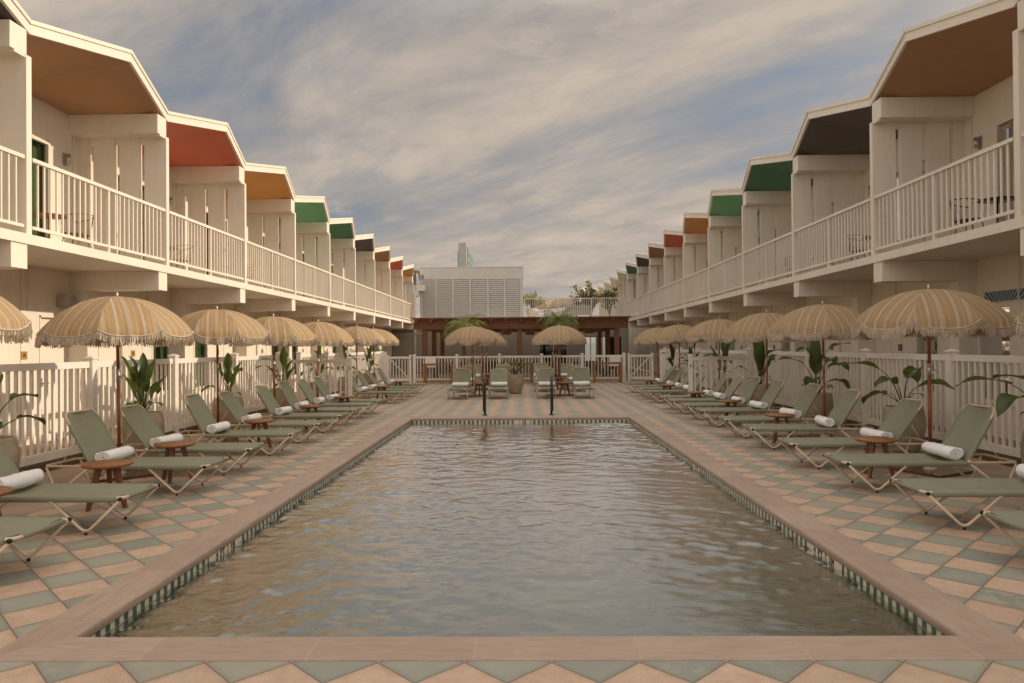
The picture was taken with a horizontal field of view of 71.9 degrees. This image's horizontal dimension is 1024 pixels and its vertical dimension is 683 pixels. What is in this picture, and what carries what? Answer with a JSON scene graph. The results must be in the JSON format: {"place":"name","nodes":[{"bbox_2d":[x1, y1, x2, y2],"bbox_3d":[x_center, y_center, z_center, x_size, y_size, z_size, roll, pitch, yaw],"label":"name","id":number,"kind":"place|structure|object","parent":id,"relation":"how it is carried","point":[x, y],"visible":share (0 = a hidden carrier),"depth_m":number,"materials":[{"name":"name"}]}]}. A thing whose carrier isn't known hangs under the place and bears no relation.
{"place":"outdoors","nodes":[
{"label":"outdoors","id":0,"kind":"place"},
{"bbox_2d":[458,243,472,266],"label":"apartment tower","id":1,"kind":"structure","parent":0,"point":[465,257],"depth_m":300.66,"materials":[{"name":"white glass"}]},
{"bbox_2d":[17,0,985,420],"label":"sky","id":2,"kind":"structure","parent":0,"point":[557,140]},
{"bbox_2d":[0,381,1023,682],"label":"pool deck","id":3,"kind":"structure","parent":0,"point":[978,565],"depth_m":5.61,"materials":[{"name":"tile"}]},
{"bbox_2d":[0,517,71,560],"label":"sun lounger","id":4,"kind":"object","parent":3,"relation":"on","point":[13,529],"visible":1,"depth_m":5.08,"materials":[{"name":"green fabric"}]},
{"bbox_2d":[0,444,160,535],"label":"sun lounger","id":5,"kind":"object","parent":3,"relation":"on","point":[108,493],"visible":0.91,"depth_m":6.29,"materials":[{"name":"green fabric"}]},
{"bbox_2d":[0,469,43,489],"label":"rolled towel","id":6,"kind":"object","parent":5,"relation":"on","point":[23,479],"visible":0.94,"depth_m":6.28,"materials":[{"name":"fabric"}]},
{"bbox_2d":[81,459,133,511],"bbox_3d":[-4.004,1.422,7.001,0.464,0.449,0.464,0,0,6],"label":"side table","id":7,"kind":"object","parent":3,"relation":"on","point":[108,465],"visible":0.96,"depth_m":6.95,"materials":[{"name":"brown wood"}]},
{"bbox_2d":[45,409,229,495],"bbox_3d":[-4.140,1.207,7.861,1.820,0.894,0.632,0,0,3],"label":"sun lounger","id":8,"kind":"object","parent":3,"relation":"on","point":[90,433],"visible":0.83,"depth_m":7.85,"materials":[{"name":"green fabric"}]},
{"bbox_2d":[94,446,133,460],"bbox_3d":[-4.414,1.258,7.869,0.181,0.135,0.506,0,0,2],"label":"rolled towel","id":9,"kind":"object","parent":8,"relation":"on","point":[121,452],"visible":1,"depth_m":7.77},
{"bbox_2d":[153,441,195,483],"bbox_3d":[-4.013,1.432,8.411,0.464,0.449,0.464,0,0,-9],"label":"side table","id":10,"kind":"object","parent":3,"relation":"on","point":[170,447],"visible":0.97,"depth_m":8.36,"materials":[{"name":"brown wood"}]},
{"bbox_2d":[120,404,265,474],"bbox_3d":[-4.142,1.235,9.041,1.820,0.854,0.632,0,0,0],"label":"sun lounger","id":11,"kind":"object","parent":3,"relation":"on","point":[141,423],"visible":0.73,"depth_m":9.00,"materials":[{"name":"green fabric"}]},
{"bbox_2d":[149,433,182,447],"bbox_3d":[-4.415,1.266,9.060,0.183,0.137,0.510,0,0,6],"label":"rolled towel","id":12,"kind":"object","parent":11,"relation":"on","point":[173,437],"visible":0.68,"depth_m":8.93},
{"bbox_2d":[173,393,302,456],"bbox_3d":[-4.091,1.226,10.539,1.820,0.894,0.632,0,0,0],"label":"sun lounger","id":13,"kind":"object","parent":3,"relation":"on","point":[200,412],"visible":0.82,"depth_m":10.54,"materials":[{"name":"green fabric"}]},
{"bbox_2d":[243,419,274,449],"bbox_3d":[-3.953,1.451,11.050,0.464,0.449,0.464,0,0,-17],"label":"side table","id":14,"kind":"object","parent":3,"relation":"on","point":[258,422],"visible":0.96,"depth_m":10.99,"materials":[{"name":"brown wood"}]},
{"bbox_2d":[212,391,326,443],"bbox_3d":[-4.077,1.256,11.854,1.820,0.854,0.632,0,0,0],"label":"sun lounger","id":15,"kind":"object","parent":3,"relation":"on","point":[233,406],"visible":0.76,"depth_m":11.80,"materials":[{"name":"green fabric"}]},
{"bbox_2d":[249,384,348,432],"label":"sun lounger","id":16,"kind":"object","parent":3,"relation":"on","point":[267,398],"visible":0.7,"depth_m":13.21,"materials":[{"name":"green fabric"}]},
{"bbox_2d":[268,381,361,425],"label":"sun lounger","id":17,"kind":"object","parent":3,"relation":"on","point":[289,395],"visible":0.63,"depth_m":14.48,"materials":[{"name":"green fabric"}]},
{"bbox_2d":[292,379,374,418],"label":"sun lounger","id":18,"kind":"object","parent":3,"relation":"on","point":[307,390],"visible":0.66,"depth_m":15.74,"materials":[{"name":"green fabric"}]},
{"bbox_2d":[306,376,384,412],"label":"sun lounger","id":19,"kind":"object","parent":3,"relation":"on","point":[323,390],"visible":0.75,"depth_m":16.88,"materials":[{"name":"green fabric"}]},
{"bbox_2d":[339,373,405,403],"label":"sun lounger","id":20,"kind":"object","parent":3,"relation":"on","point":[355,386],"visible":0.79,"depth_m":19.75,"materials":[{"name":"green fabric"}]},
{"bbox_2d":[352,371,412,399],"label":"sun lounger","id":21,"kind":"object","parent":3,"relation":"on","point":[362,379],"visible":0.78,"depth_m":21.01,"materials":[{"name":"green fabric"}]},
{"bbox_2d":[446,368,471,398],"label":"sun lounger","id":22,"kind":"object","parent":3,"relation":"on","point":[461,374],"visible":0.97,"depth_m":22.40,"materials":[{"name":"green fabric"}]},
{"bbox_2d":[445,325,498,396],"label":"beach umbrella","id":23,"kind":"object","parent":3,"relation":"on","point":[471,335],"visible":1,"depth_m":22.05,"materials":[{"name":"fabric"}]},
{"bbox_2d":[488,369,508,398],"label":"sun lounger","id":24,"kind":"object","parent":3,"relation":"on","point":[498,375],"visible":0.94,"depth_m":22.41,"materials":[{"name":"green fabric"}]},
{"bbox_2d":[0,415,1023,661],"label":"swimming pool","id":25,"kind":"structure","parent":3,"relation":"in","point":[954,627],"depth_m":3.79,"materials":[{"name":"stone"}]},
{"bbox_2d":[103,422,932,636],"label":"pool water","id":26,"kind":"structure","parent":25,"relation":"in","point":[534,529],"depth_m":5.55,"materials":[{"name":"liquid"}]},
{"bbox_2d":[508,374,523,393],"bbox_3d":[0.114,1.409,23.541,0.565,0.655,0.565,-1,-1,44],"label":"planter pot","id":27,"kind":"object","parent":3,"relation":"on","point":[515,383],"visible":0.93,"depth_m":23.32,"materials":[{"name":"ceramic"}]},
{"bbox_2d":[413,353,625,382],"bbox_3d":[0.309,1.157,30.991,9.338,1.265,0.148,0,0,1],"label":"picket fence","id":28,"kind":"object","parent":3,"relation":"on","point":[540,356],"visible":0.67,"depth_m":30.97,"materials":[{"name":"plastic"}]},
{"bbox_2d":[536,368,557,396],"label":"sun lounger","id":29,"kind":"object","parent":3,"relation":"on","point":[543,374],"visible":0.91,"depth_m":22.37,"materials":[{"name":"green fabric"}]},
{"bbox_2d":[533,324,586,395],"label":"beach umbrella","id":30,"kind":"object","parent":3,"relation":"on","point":[559,335],"visible":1,"depth_m":21.98,"materials":[{"name":"fabric"}]},
{"bbox_2d":[571,367,595,397],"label":"sun lounger","id":31,"kind":"object","parent":3,"relation":"on","point":[580,373],"visible":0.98,"depth_m":22.34,"materials":[{"name":"green fabric"}]},
{"bbox_2d":[644,371,710,401],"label":"sun lounger","id":32,"kind":"object","parent":3,"relation":"on","point":[680,390],"visible":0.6,"depth_m":19.42,"materials":[{"name":"green fabric"}]},
{"bbox_2d":[659,373,733,409],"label":"sun lounger","id":33,"kind":"object","parent":3,"relation":"on","point":[722,380],"visible":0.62,"depth_m":17.19,"materials":[{"name":"green fabric"}]},
{"bbox_2d":[667,375,747,413],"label":"sun lounger","id":34,"kind":"object","parent":3,"relation":"on","point":[731,389],"visible":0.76,"depth_m":16.27,"materials":[{"name":"green fabric"}]},
{"bbox_2d":[679,376,760,419],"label":"sun lounger","id":35,"kind":"object","parent":3,"relation":"on","point":[752,385],"visible":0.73,"depth_m":14.96,"materials":[{"name":"green fabric"}]},
{"bbox_2d":[694,379,790,426],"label":"sun lounger","id":36,"kind":"object","parent":3,"relation":"on","point":[772,392],"visible":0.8,"depth_m":13.68,"materials":[{"name":"green fabric"}]},
{"bbox_2d":[717,383,828,438],"bbox_3d":[4.470,1.170,12.058,1.820,0.894,0.632,0,0,1],"label":"sun lounger","id":37,"kind":"object","parent":3,"relation":"on","point":[806,399],"visible":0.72,"depth_m":12.02,"materials":[{"name":"green fabric"}]},
{"bbox_2d":[765,413,795,442],"bbox_3d":[4.302,1.388,11.327,0.464,0.449,0.464,-1,0,21],"label":"side table","id":38,"kind":"object","parent":3,"relation":"on","point":[785,416],"visible":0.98,"depth_m":11.24,"materials":[{"name":"brown wood"}]},
{"bbox_2d":[741,389,873,449],"bbox_3d":[4.463,1.167,10.731,1.820,0.879,0.632,0,0,3],"label":"sun lounger","id":39,"kind":"object","parent":3,"relation":"on","point":[843,407],"visible":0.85,"depth_m":10.64,"materials":[{"name":"green fabric"}]},
{"bbox_2d":[777,398,935,469],"bbox_3d":[4.403,1.168,9.088,1.820,0.854,0.632,0,0,1],"label":"sun lounger","id":40,"kind":"object","parent":3,"relation":"on","point":[900,418],"visible":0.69,"depth_m":9.05,"materials":[{"name":"green fabric"}]},
{"bbox_2d":[854,436,897,478],"bbox_3d":[4.297,1.366,8.347,0.464,0.449,0.464,-1,0,16],"label":"side table","id":41,"kind":"object","parent":3,"relation":"on","point":[871,442],"visible":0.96,"depth_m":8.28,"materials":[{"name":"brown wood"}]},
{"bbox_2d":[823,403,1016,492],"bbox_3d":[4.401,1.138,7.681,1.820,0.894,0.632,0,0,1],"label":"sun lounger","id":42,"kind":"object","parent":3,"relation":"on","point":[969,428],"visible":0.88,"depth_m":7.64,"materials":[{"name":"green fabric"}]},
{"bbox_2d":[921,442,963,458],"bbox_3d":[4.684,1.185,7.705,0.188,0.134,0.516,0,0,-1],"label":"rolled towel","id":43,"kind":"object","parent":42,"relation":"on","point":[943,450],"visible":1,"depth_m":7.56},
{"bbox_2d":[889,478,1023,529],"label":"sun lounger","id":44,"kind":"object","parent":3,"relation":"on","point":[943,488],"visible":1,"depth_m":6.19,"materials":[{"name":"green fabric"}]},
{"bbox_2d":[979,510,1023,550],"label":"sun lounger","id":45,"kind":"object","parent":3,"relation":"on","point":[1013,518],"visible":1,"depth_m":5.13,"materials":[{"name":"green fabric"}]},
{"bbox_2d":[0,381,1023,516],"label":"deck border","id":46,"kind":"object","parent":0,"point":[22,509],"visible":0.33,"depth_m":8.87,"materials":[{"name":"concrete"}]},
{"bbox_2d":[0,435,19,469],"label":"planter pot","id":47,"kind":"object","parent":46,"relation":"on","point":[9,444],"visible":0.51,"depth_m":7.34,"materials":[{"name":"ceramic"}]},
{"bbox_2d":[0,373,45,428],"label":"bird of paradise","id":48,"kind":"object","parent":47,"relation":"on","point":[15,395],"visible":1,"depth_m":7.63,"materials":[{"name":"green plant"}]},
{"bbox_2d":[0,296,32,343],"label":"beach umbrella","id":49,"kind":"object","parent":46,"relation":"on","point":[15,325],"visible":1,"depth_m":5.86,"materials":[{"name":"fabric"}]},
{"bbox_2d":[34,292,193,481],"bbox_3d":[-4.880,0.525,8.751,1.708,2.282,1.705,-1,-1,-38],"label":"beach umbrella","id":50,"kind":"object","parent":46,"relation":"on","point":[116,321],"visible":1,"depth_m":8.27,"materials":[{"name":"fabric"}]},
{"bbox_2d":[121,411,164,456],"bbox_3d":[-5.337,1.353,10.222,0.565,0.655,0.565,-1,-1,38],"label":"planter pot","id":51,"kind":"object","parent":46,"relation":"on","point":[157,417],"visible":0.4,"depth_m":10.03,"materials":[{"name":"ceramic"}]},
{"bbox_2d":[121,353,165,410],"bbox_3d":[-5.343,0.619,10.248,0.575,0.923,1.000,0,0,-30],"label":"bird of paradise","id":52,"kind":"object","parent":51,"relation":"on","point":[140,375],"visible":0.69,"depth_m":10.21,"materials":[{"name":"green plant"}]},
{"bbox_2d":[163,306,271,442],"bbox_3d":[-4.898,0.548,11.764,1.714,2.282,1.717,-1,0,-22],"label":"beach umbrella","id":53,"kind":"object","parent":46,"relation":"on","point":[217,327],"visible":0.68,"depth_m":11.29,"materials":[{"name":"fabric"}]},
{"bbox_2d":[212,397,243,429],"bbox_3d":[-5.292,1.375,13.171,0.565,0.655,0.565,0,-1,-44],"label":"planter pot","id":54,"kind":"object","parent":46,"relation":"on","point":[223,411],"visible":0.29,"depth_m":12.93,"materials":[{"name":"ceramic"}]},
{"bbox_2d":[201,353,242,394],"bbox_3d":[-5.331,0.651,13.261,0.738,0.903,0.760,0,-1,-43],"label":"bird of paradise","id":55,"kind":"object","parent":54,"relation":"on","point":[229,376],"visible":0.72,"depth_m":13.06,"materials":[{"name":"green plant"}]},
{"bbox_2d":[229,314,316,418],"bbox_3d":[-4.886,0.568,14.506,1.713,2.282,1.706,-1,0,-24],"label":"beach umbrella","id":56,"kind":"object","parent":46,"relation":"on","point":[284,331],"visible":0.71,"depth_m":14.05,"materials":[{"name":"fabric"}]},
{"bbox_2d":[270,388,293,412],"bbox_3d":[-5.248,1.396,16.121,0.565,0.655,0.565,0,0,-18],"label":"planter pot","id":57,"kind":"object","parent":46,"relation":"on","point":[280,397],"visible":0.18,"depth_m":15.87,"materials":[{"name":"ceramic"}]},
{"bbox_2d":[255,347,295,385],"bbox_3d":[-5.360,0.614,16.024,0.886,1.016,0.745,-1,0,11],"label":"bird of paradise","id":58,"kind":"object","parent":57,"relation":"on","point":[283,357],"visible":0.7,"depth_m":16.07,"materials":[{"name":"green plant"}]},
{"bbox_2d":[282,319,353,412],"bbox_3d":[-4.822,0.590,17.559,1.708,2.282,1.705,0,0,-32],"label":"beach umbrella","id":59,"kind":"object","parent":46,"relation":"on","point":[328,334],"visible":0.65,"depth_m":17.11,"materials":[{"name":"fabric"}]},
{"bbox_2d":[287,357,352,401],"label":"gate","id":60,"kind":"structure","parent":46,"relation":"on","point":[340,361],"depth_m":18.30,"materials":[{"name":"wood"}]},
{"bbox_2d":[340,325,385,398],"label":"beach umbrella","id":61,"kind":"object","parent":46,"relation":"on","point":[359,335],"visible":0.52,"depth_m":21.21,"materials":[{"name":"fabric"}]},
{"bbox_2d":[353,327,398,377],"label":"beach umbrella","id":62,"kind":"object","parent":46,"relation":"on","point":[391,339],"visible":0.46,"depth_m":24.00,"materials":[{"name":"fabric"}]},
{"bbox_2d":[387,355,411,382],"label":"gate","id":63,"kind":"structure","parent":46,"relation":"on","point":[409,376],"depth_m":31.05,"materials":[{"name":"wood"}]},
{"bbox_2d":[19,381,1021,472],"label":"kerb","id":64,"kind":"structure","parent":46,"relation":"on","point":[41,465],"depth_m":9.58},
{"bbox_2d":[0,350,382,467],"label":"picket fence","id":65,"kind":"object","parent":64,"relation":"on","point":[89,365],"visible":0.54,"depth_m":10.99,"materials":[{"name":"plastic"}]},
{"bbox_2d":[664,347,1023,457],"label":"picket fence","id":66,"kind":"object","parent":64,"relation":"on","point":[952,358],"visible":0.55,"depth_m":11.67,"materials":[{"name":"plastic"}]},
{"bbox_2d":[627,353,653,381],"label":"gate","id":67,"kind":"structure","parent":46,"relation":"on","point":[640,377],"depth_m":30.89,"materials":[{"name":"wood"}]},
{"bbox_2d":[634,326,681,384],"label":"beach umbrella","id":68,"kind":"object","parent":46,"relation":"on","point":[645,336],"visible":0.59,"depth_m":25.34,"materials":[{"name":"fabric"}]},
{"bbox_2d":[651,323,706,394],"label":"beach umbrella","id":69,"kind":"object","parent":46,"relation":"on","point":[672,333],"visible":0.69,"depth_m":22.02,"materials":[{"name":"fabric"}]},
{"bbox_2d":[685,317,738,392],"bbox_3d":[5.292,0.513,18.018,1.714,2.282,1.717,0,0,-21],"label":"beach umbrella","id":70,"kind":"object","parent":46,"relation":"on","point":[713,330],"visible":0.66,"depth_m":17.55,"materials":[{"name":"fabric"}]},
{"bbox_2d":[714,378,731,392],"bbox_3d":[5.801,1.332,19.306,0.565,0.655,0.565,0,-1,-40],"label":"planter pot","id":71,"kind":"object","parent":46,"relation":"on","point":[729,383],"visible":0.12,"depth_m":19.05,"materials":[{"name":"ceramic"}]},
{"bbox_2d":[704,342,750,374],"bbox_3d":[5.783,0.464,19.405,1.265,1.189,0.857,0,0,-4],"label":"bird of paradise","id":72,"kind":"object","parent":71,"relation":"on","point":[725,347],"visible":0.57,"depth_m":19.23,"materials":[{"name":"green plant"}]},
{"bbox_2d":[688,354,758,396],"bbox_3d":[5.471,0.982,18.163,1.860,1.345,0.120,0,0,1],"label":"picket fence","id":73,"kind":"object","parent":46,"relation":"on","point":[691,358],"depth_m":18.15,"materials":[{"name":"wood"}]},
{"bbox_2d":[750,383,770,412],"bbox_3d":[5.757,1.311,16.406,0.565,0.655,0.565,-1,-1,38],"label":"planter pot","id":74,"kind":"object","parent":46,"relation":"on","point":[760,391],"visible":0.21,"depth_m":16.16,"materials":[{"name":"ceramic"}]},
{"bbox_2d":[747,340,782,383],"bbox_3d":[5.832,0.413,16.479,0.736,1.248,0.850,-1,0,8],"label":"bird of paradise","id":75,"kind":"object","parent":74,"relation":"on","point":[759,354],"visible":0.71,"depth_m":16.35,"materials":[{"name":"green plant"}]},
{"bbox_2d":[722,310,809,412],"bbox_3d":[5.252,0.488,14.560,1.708,2.282,1.705,0,0,-2],"label":"beach umbrella","id":76,"kind":"object","parent":46,"relation":"on","point":[753,328],"visible":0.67,"depth_m":14.15,"materials":[{"name":"fabric"}]},
{"bbox_2d":[805,392,833,423],"bbox_3d":[5.709,1.288,13.207,0.565,0.655,0.565,0,0,4],"label":"planter pot","id":77,"kind":"object","parent":46,"relation":"on","point":[818,402],"visible":0.36,"depth_m":12.97,"materials":[{"name":"ceramic"}]},
{"bbox_2d":[775,337,850,393],"bbox_3d":[5.779,0.393,13.105,1.324,1.240,1.369,0,0,-13],"label":"bird of paradise","id":78,"kind":"object","parent":77,"relation":"in","point":[815,356],"visible":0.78,"depth_m":13.21,"materials":[{"name":"green plant"}]},
{"bbox_2d":[767,301,880,436],"bbox_3d":[5.169,0.468,11.714,1.713,2.282,1.706,-1,0,-6],"label":"beach umbrella","id":79,"kind":"object","parent":46,"relation":"on","point":[820,321],"visible":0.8,"depth_m":11.25,"materials":[{"name":"fabric"}]},
{"bbox_2d":[882,405,926,452],"bbox_3d":[5.664,1.266,10.207,0.565,0.655,0.565,0,-1,-41],"label":"planter pot","id":80,"kind":"object","parent":46,"relation":"on","point":[919,423],"visible":0.41,"depth_m":9.99,"materials":[{"name":"ceramic"}]},
{"bbox_2d":[837,361,955,403],"bbox_3d":[5.633,0.638,10.244,1.260,0.712,1.295,0,0,-12],"label":"bird of paradise","id":81,"kind":"object","parent":80,"relation":"in","point":[909,374],"visible":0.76,"depth_m":10.20,"materials":[{"name":"green plant"}]},
{"bbox_2d":[851,284,1016,477],"bbox_3d":[5.091,0.445,8.611,1.714,2.282,1.717,-1,0,-27],"label":"beach umbrella","id":82,"kind":"object","parent":46,"relation":"on","point":[936,313],"visible":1,"depth_m":8.11,"materials":[{"name":"fabric"}]},
{"bbox_2d":[1020,429,1023,463],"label":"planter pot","id":83,"kind":"object","parent":46,"relation":"on","point":[1022,451],"visible":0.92,"depth_m":7.35,"materials":[{"name":"ceramic"}]},
{"bbox_2d":[956,374,1023,415],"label":"bird of paradise","id":84,"kind":"object","parent":83,"relation":"in","point":[1004,401],"visible":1,"depth_m":7.22,"materials":[{"name":"green plant"}]},
{"bbox_2d":[19,372,1020,457],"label":"walkway","id":85,"kind":"structure","parent":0,"point":[447,375],"depth_m":20.15,"materials":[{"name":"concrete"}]},
{"bbox_2d":[0,0,413,446],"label":"motel wing","id":86,"kind":"structure","parent":85,"relation":"on","point":[121,153],"depth_m":13.09,"materials":[{"name":"paint"}]},
{"bbox_2d":[32,135,50,238],"bbox_3d":[-8.120,-2.446,11.430,0.182,2.040,1.700,0,0,1],"label":"sliding door","id":87,"kind":"structure","parent":86,"relation":"in","point":[36,141],"depth_m":12.21,"materials":[{"name":"white paint"}]},
{"bbox_2d":[39,315,66,434],"bbox_3d":[-8.046,0.628,12.386,0.129,2.140,0.800,0,0,1],"label":"door","id":88,"kind":"structure","parent":86,"relation":"in","point":[47,354],"depth_m":12.33,"materials":[{"name":"paint"}]},
{"bbox_2d":[98,343,121,423],"bbox_3d":[-8.020,0.640,14.070,0.129,2.140,0.850,0,0,1],"label":"door","id":89,"kind":"structure","parent":86,"relation":"in","point":[104,354],"depth_m":13.97,"materials":[{"name":"paint"}]},
{"bbox_2d":[152,343,170,395],"bbox_3d":[-8.023,0.380,16.042,0.192,1.670,0.910,0,0,1],"label":"window","id":90,"kind":"structure","parent":86,"relation":"in","point":[162,349],"depth_m":16.31,"materials":[{"name":"white paint"}]},
{"bbox_2d":[193,340,207,390],"bbox_3d":[-7.994,0.394,18.006,0.192,1.670,0.860,0,0,1],"label":"window","id":91,"kind":"structure","parent":86,"relation":"in","point":[198,347],"depth_m":18.25,"materials":[{"name":"glass"}]},
{"bbox_2d":[423,363,453,383],"bbox_3d":[-3.154,1.377,30.342,1.250,0.870,0.400,0,0,1],"label":"console table","id":92,"kind":"object","parent":85,"relation":"on","point":[425,365],"visible":0.86,"depth_m":30.15,"materials":[{"name":"brown wood"}]},
{"bbox_2d":[441,313,487,365],"bbox_3d":[-2.127,0.259,31.779,2.170,3.120,2.161,0,0,1],"label":"palm tree","id":93,"kind":"object","parent":85,"relation":"on","point":[465,322],"visible":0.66,"depth_m":31.71,"materials":[{"name":"green plant"}]},
{"bbox_2d":[411,316,630,377],"bbox_3d":[0.480,0.366,36.820,10.150,2.930,8.750,0,0,1],"label":"pergola","id":94,"kind":"object","parent":85,"relation":"on","point":[520,325],"visible":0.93,"depth_m":32.88,"materials":[{"name":"wood"}]},
{"bbox_2d":[537,307,580,376],"bbox_3d":[2.075,0.122,31.720,2.129,3.326,2.055,0,0,1],"label":"palm tree","id":95,"kind":"object","parent":85,"relation":"on","point":[550,322],"visible":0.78,"depth_m":31.52,"materials":[{"name":"green plant"}]},
{"bbox_2d":[593,0,1023,441],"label":"motel wing","id":96,"kind":"structure","parent":85,"relation":"on","point":[911,145],"depth_m":12.59,"materials":[{"name":"paint"}]},
{"bbox_2d":[875,335,891,408],"bbox_3d":[8.133,0.523,15.484,0.129,2.140,0.820,0,0,1],"label":"door","id":97,"kind":"structure","parent":96,"relation":"in","point":[883,345],"depth_m":15.51,"materials":[{"name":"paint"}]},
{"bbox_2d":[896,157,925,248],"bbox_3d":[8.078,-2.569,14.517,0.080,2.040,1.700,0,0,1],"label":"sliding door","id":98,"kind":"structure","parent":96,"relation":"in","point":[923,159],"depth_m":13.91,"materials":[{"name":"white paint"}]},
{"bbox_2d":[915,333,939,397],"bbox_3d":[8.089,0.235,13.716,0.100,1.670,0.860,0,0,1],"label":"window","id":99,"kind":"structure","parent":96,"relation":"in","point":[920,343],"depth_m":13.84,"materials":[{"name":"white paint"}]},
{"bbox_2d":[978,303,1014,406],"bbox_3d":[8.059,0.221,11.753,0.100,1.670,0.910,0,0,1],"label":"window","id":100,"kind":"structure","parent":96,"relation":"in","point":[987,345],"depth_m":11.81,"materials":[{"name":"white paint"}]},
{"bbox_2d":[984,287,1023,302],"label":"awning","id":101,"kind":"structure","parent":96,"relation":"attached to","point":[1004,295],"depth_m":11.46,"materials":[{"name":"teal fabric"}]},
{"bbox_2d":[995,115,1014,221],"bbox_3d":[8.023,-2.596,10.829,0.080,2.040,1.700,0,0,1],"label":"sliding door","id":102,"kind":"structure","parent":96,"relation":"in","point":[1004,129],"depth_m":11.53,"materials":[{"name":"white paint"}]},
{"bbox_2d":[392,364,648,373],"bbox_3d":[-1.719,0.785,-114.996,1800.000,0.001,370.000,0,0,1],"label":"ground","id":103,"kind":"structure","parent":0,"point":[603,367],"depth_m":46.16,"materials":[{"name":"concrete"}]},
{"bbox_2d":[392,319,628,372],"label":"pool house","id":104,"kind":"structure","parent":103,"relation":"on","point":[405,347],"depth_m":42.73,"materials":[{"name":"paint"}]},
{"bbox_2d":[419,266,522,317],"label":"louvre screen","id":105,"kind":"object","parent":104,"relation":"on","point":[450,292],"visible":0.88,"depth_m":43.29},
{"bbox_2d":[524,297,625,316],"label":"terrace railing","id":106,"kind":"object","parent":104,"relation":"on","point":[558,307],"visible":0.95,"depth_m":42.49,"materials":[{"name":"white paint"}]},
{"bbox_2d":[570,280,603,312],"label":"shrub","id":107,"kind":"object","parent":104,"relation":"on","point":[591,292],"visible":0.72,"depth_m":45.35,"materials":[{"name":"green plant"}]},
{"bbox_2d":[585,346,604,361],"bbox_3d":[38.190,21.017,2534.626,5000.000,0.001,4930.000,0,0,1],"label":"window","id":108,"kind":"structure","parent":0,"point":[587,350],"depth_m":333.33,"materials":[{"name":"glass"}]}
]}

